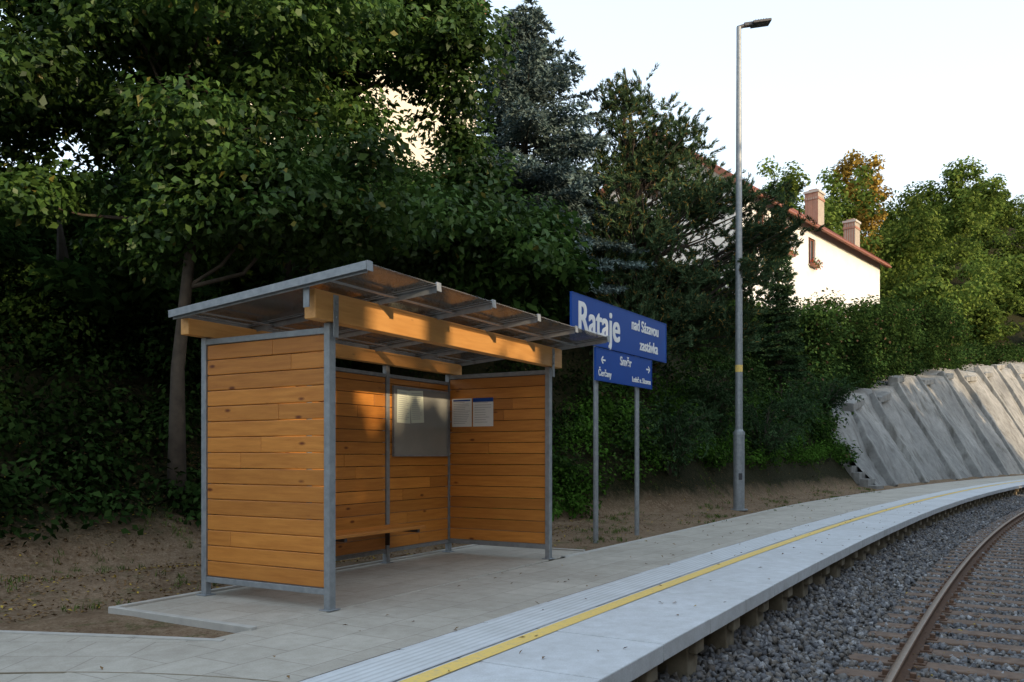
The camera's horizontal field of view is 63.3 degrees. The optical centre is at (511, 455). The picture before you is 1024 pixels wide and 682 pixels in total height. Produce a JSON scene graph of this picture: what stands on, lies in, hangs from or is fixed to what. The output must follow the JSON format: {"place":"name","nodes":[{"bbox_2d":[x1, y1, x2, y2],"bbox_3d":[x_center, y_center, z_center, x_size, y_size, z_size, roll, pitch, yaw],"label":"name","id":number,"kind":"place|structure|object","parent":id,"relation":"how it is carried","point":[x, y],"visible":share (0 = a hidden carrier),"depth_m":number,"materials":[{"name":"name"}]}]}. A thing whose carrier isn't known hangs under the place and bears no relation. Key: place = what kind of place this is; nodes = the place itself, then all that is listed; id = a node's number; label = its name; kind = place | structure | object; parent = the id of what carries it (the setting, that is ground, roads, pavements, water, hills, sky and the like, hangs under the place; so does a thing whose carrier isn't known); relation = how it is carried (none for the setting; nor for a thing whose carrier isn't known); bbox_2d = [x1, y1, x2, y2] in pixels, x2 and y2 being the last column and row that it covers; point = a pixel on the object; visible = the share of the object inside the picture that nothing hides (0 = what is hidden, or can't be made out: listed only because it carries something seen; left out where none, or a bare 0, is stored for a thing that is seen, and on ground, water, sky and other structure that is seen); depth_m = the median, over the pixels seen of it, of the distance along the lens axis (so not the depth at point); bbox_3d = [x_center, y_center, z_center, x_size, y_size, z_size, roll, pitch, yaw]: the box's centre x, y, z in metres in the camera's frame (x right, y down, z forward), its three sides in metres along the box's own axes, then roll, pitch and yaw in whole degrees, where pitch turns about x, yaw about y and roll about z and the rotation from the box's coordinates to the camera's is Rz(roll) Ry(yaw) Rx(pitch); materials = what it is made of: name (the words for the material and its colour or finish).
{"place":"outdoors","nodes":[
{"label":"outdoors","id":0,"kind":"place"},
{"bbox_2d":[0,630,317,681],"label":"pavement","id":1,"kind":"structure","parent":0,"point":[26,656],"depth_m":5.36,"materials":[{"name":"concrete"}]},
{"bbox_2d":[0,179,1023,681],"bbox_3d":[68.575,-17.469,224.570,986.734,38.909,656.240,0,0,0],"label":"ground","id":2,"kind":"structure","parent":0,"point":[798,481],"depth_m":12.83,"materials":[{"name":"brown soil"}]},
{"bbox_2d":[0,1,111,249],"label":"maple tree","id":3,"kind":"object","parent":2,"relation":"on","point":[41,145],"visible":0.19,"depth_m":12.73,"materials":[{"name":"green plant"}]},
{"bbox_2d":[0,0,458,502],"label":"maple tree","id":4,"kind":"object","parent":2,"relation":"on","point":[227,178],"visible":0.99,"depth_m":11.48,"materials":[{"name":"green plant"}]},
{"bbox_2d":[0,224,462,551],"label":"undergrowth","id":5,"kind":"object","parent":2,"relation":"on","point":[14,425],"visible":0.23,"depth_m":11.97,"materials":[{"name":"green plant"}]},
{"bbox_2d":[0,134,636,373],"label":"background trees","id":6,"kind":"object","parent":2,"relation":"on","point":[87,289],"visible":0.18,"depth_m":15.75,"materials":[{"name":"green plant"}]},
{"bbox_2d":[250,51,475,172],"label":"walls","id":7,"kind":"structure","parent":2,"relation":"on","point":[417,152],"depth_m":37.40,"materials":[{"name":"beige paint"}]},
{"bbox_2d":[220,0,587,354],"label":"maple tree","id":8,"kind":"object","parent":2,"relation":"on","point":[444,38],"visible":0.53,"depth_m":14.32,"materials":[{"name":"green plant"}]},
{"bbox_2d":[1,356,880,610],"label":"grass tufts","id":9,"kind":"object","parent":2,"relation":"on","point":[185,582],"visible":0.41,"depth_m":12.16,"materials":[{"name":"green plant"}]},
{"bbox_2d":[349,193,604,464],"bbox_3d":[-0.899,-2.185,15.656,5.283,5.366,4.394,0,0,0],"label":"chestnut tree","id":10,"kind":"object","parent":2,"relation":"on","point":[494,277],"visible":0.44,"depth_m":14.75,"materials":[{"name":"green plant"}]},
{"bbox_2d":[0,417,1022,681],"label":"fallen leaves","id":11,"kind":"object","parent":2,"relation":"on","point":[194,565],"visible":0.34,"depth_m":9.19,"materials":[{"name":"brown plant"}]},
{"bbox_2d":[28,475,1023,681],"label":"railway platform","id":12,"kind":"structure","parent":2,"relation":"on","point":[724,590],"depth_m":6.71,"materials":[{"name":"concrete"}]},
{"bbox_2d":[108,260,609,632],"bbox_3d":[-0.879,-0.028,8.641,2.296,2.796,5.670,0,0,30],"label":"platform shelter","id":13,"kind":"object","parent":12,"relation":"on","point":[274,524],"visible":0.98,"depth_m":7.88,"materials":[{"name":"wood"}]},
{"bbox_2d":[431,0,657,315],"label":"blue spruce tree","id":14,"kind":"object","parent":2,"relation":"on","point":[533,79],"visible":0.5,"depth_m":19.22,"materials":[{"name":"green plant"}]},
{"bbox_2d":[570,291,666,542],"bbox_3d":[1.692,-0.406,12.878,0.120,3.712,3.384,0,0,33],"label":"station name sign","id":15,"kind":"object","parent":2,"relation":"on","point":[637,336],"visible":0.99,"depth_m":12.67,"materials":[{"name":"metal"}]},
{"bbox_2d":[276,137,1023,498],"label":"embankment shrubs","id":16,"kind":"object","parent":2,"relation":"on","point":[864,343],"visible":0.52,"depth_m":38.55,"materials":[{"name":"green plant"}]},
{"bbox_2d":[456,371,853,521],"bbox_3d":[5.999,-0.480,23.948,2.846,3.846,22.444,0,0,37],"label":"ivy groundcover","id":17,"kind":"object","parent":2,"relation":"on","point":[578,506],"visible":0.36,"depth_m":18.79,"materials":[{"name":"green plant"}]},
{"bbox_2d":[617,389,723,477],"bbox_3d":[3.590,-0.479,19.011,2.407,2.054,2.607,0,0,0],"label":"juniper bush","id":18,"kind":"object","parent":2,"relation":"on","point":[678,435],"visible":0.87,"depth_m":18.72,"materials":[{"name":"green plant"}]},
{"bbox_2d":[550,63,830,403],"bbox_3d":[3.549,-5.449,20.993,7.786,8.606,4.973,0,0,0],"label":"pine tree","id":19,"kind":"object","parent":2,"relation":"on","point":[640,167],"visible":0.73,"depth_m":20.14,"materials":[{"name":"green plant"}]},
{"bbox_2d":[672,362,764,441],"bbox_3d":[5.313,-1.426,22.078,2.533,2.285,2.602,0,0,-11],"label":"juniper bush","id":20,"kind":"object","parent":2,"relation":"on","point":[714,400],"visible":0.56,"depth_m":21.87,"materials":[{"name":"green plant"}]},
{"bbox_2d":[604,139,879,327],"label":"walls","id":21,"kind":"structure","parent":2,"relation":"on","point":[849,273],"depth_m":50.77,"materials":[{"name":"paint"}]},
{"bbox_2d":[649,178,819,268],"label":"windows","id":22,"kind":"structure","parent":21,"relation":"attached to","point":[810,249],"depth_m":49.08,"materials":[{"name":"glass"},{"name":"wood"}]},
{"bbox_2d":[790,247,822,269],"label":"window box plants","id":23,"kind":"object","parent":22,"relation":"attached to","point":[811,260],"depth_m":48.74,"materials":[{"name":"plant"}]},
{"bbox_2d":[601,134,891,267],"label":"roof","id":24,"kind":"structure","parent":21,"relation":"on","point":[830,233],"depth_m":50.38,"materials":[{"name":"tile"}]},
{"bbox_2d":[803,188,860,246],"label":"chimneys","id":25,"kind":"object","parent":24,"relation":"on","point":[814,200],"visible":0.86,"depth_m":55.05,"materials":[{"name":"brick"}]},
{"bbox_2d":[731,18,771,510],"bbox_3d":[5.448,-4.305,19.000,0.909,11.308,0.393,0,0,0],"label":"street lamp","id":26,"kind":"object","parent":2,"relation":"on","point":[738,468],"visible":0.98,"depth_m":18.94,"materials":[{"name":"metal"}]},
{"bbox_2d":[729,397,814,461],"bbox_3d":[7.386,-0.792,24.548,2.881,2.064,3.140,0,0,0],"label":"juniper bush","id":27,"kind":"object","parent":2,"relation":"on","point":[776,439],"visible":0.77,"depth_m":24.12,"materials":[{"name":"green plant"}]},
{"bbox_2d":[749,243,810,395],"bbox_3d":[10.038,-5.043,31.227,2.347,6.194,2.397,0,0,0],"label":"spruce tree","id":28,"kind":"object","parent":2,"relation":"on","point":[785,341],"visible":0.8,"depth_m":30.86,"materials":[{"name":"green plant"}]},
{"bbox_2d":[796,371,863,414],"bbox_3d":[12.602,-2.453,33.575,3.101,2.076,3.256,0,0,0],"label":"juniper bush","id":29,"kind":"object","parent":2,"relation":"on","point":[843,390],"visible":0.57,"depth_m":33.06,"materials":[{"name":"green plant"}]},
{"bbox_2d":[654,493,1023,681],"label":"ballast gravel","id":30,"kind":"structure","parent":2,"relation":"on","point":[817,661],"depth_m":9.34,"materials":[{"name":"grey gravel"}]},
{"bbox_2d":[841,461,883,488],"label":"stair steps","id":31,"kind":"structure","parent":2,"relation":"on","point":[861,479],"depth_m":31.22,"materials":[{"name":"grey concrete"}]},
{"bbox_2d":[755,149,1023,350],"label":"hillside forest","id":32,"kind":"object","parent":2,"relation":"on","point":[919,230],"visible":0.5,"depth_m":79.78,"materials":[{"name":"green plant"}]},
{"bbox_2d":[830,360,1023,485],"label":"retaining wall","id":33,"kind":"structure","parent":2,"relation":"on","point":[911,434],"depth_m":47.60,"materials":[{"name":"grey concrete"}]},
{"bbox_2d":[833,510,1023,681],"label":"sleeper","id":34,"kind":"structure","parent":2,"relation":"on","point":[904,660],"depth_m":9.65,"materials":[{"name":"brown wood"}]},
{"bbox_2d":[842,363,1023,486],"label":"buttresses and beams","id":35,"kind":"structure","parent":2,"relation":"on","point":[877,401],"depth_m":47.37,"materials":[{"name":"grey concrete"}]},
{"bbox_2d":[0,0,1023,235],"label":"sky","id":36,"kind":"structure","parent":0,"point":[924,86],"materials":[{"name":"white"}]}
]}

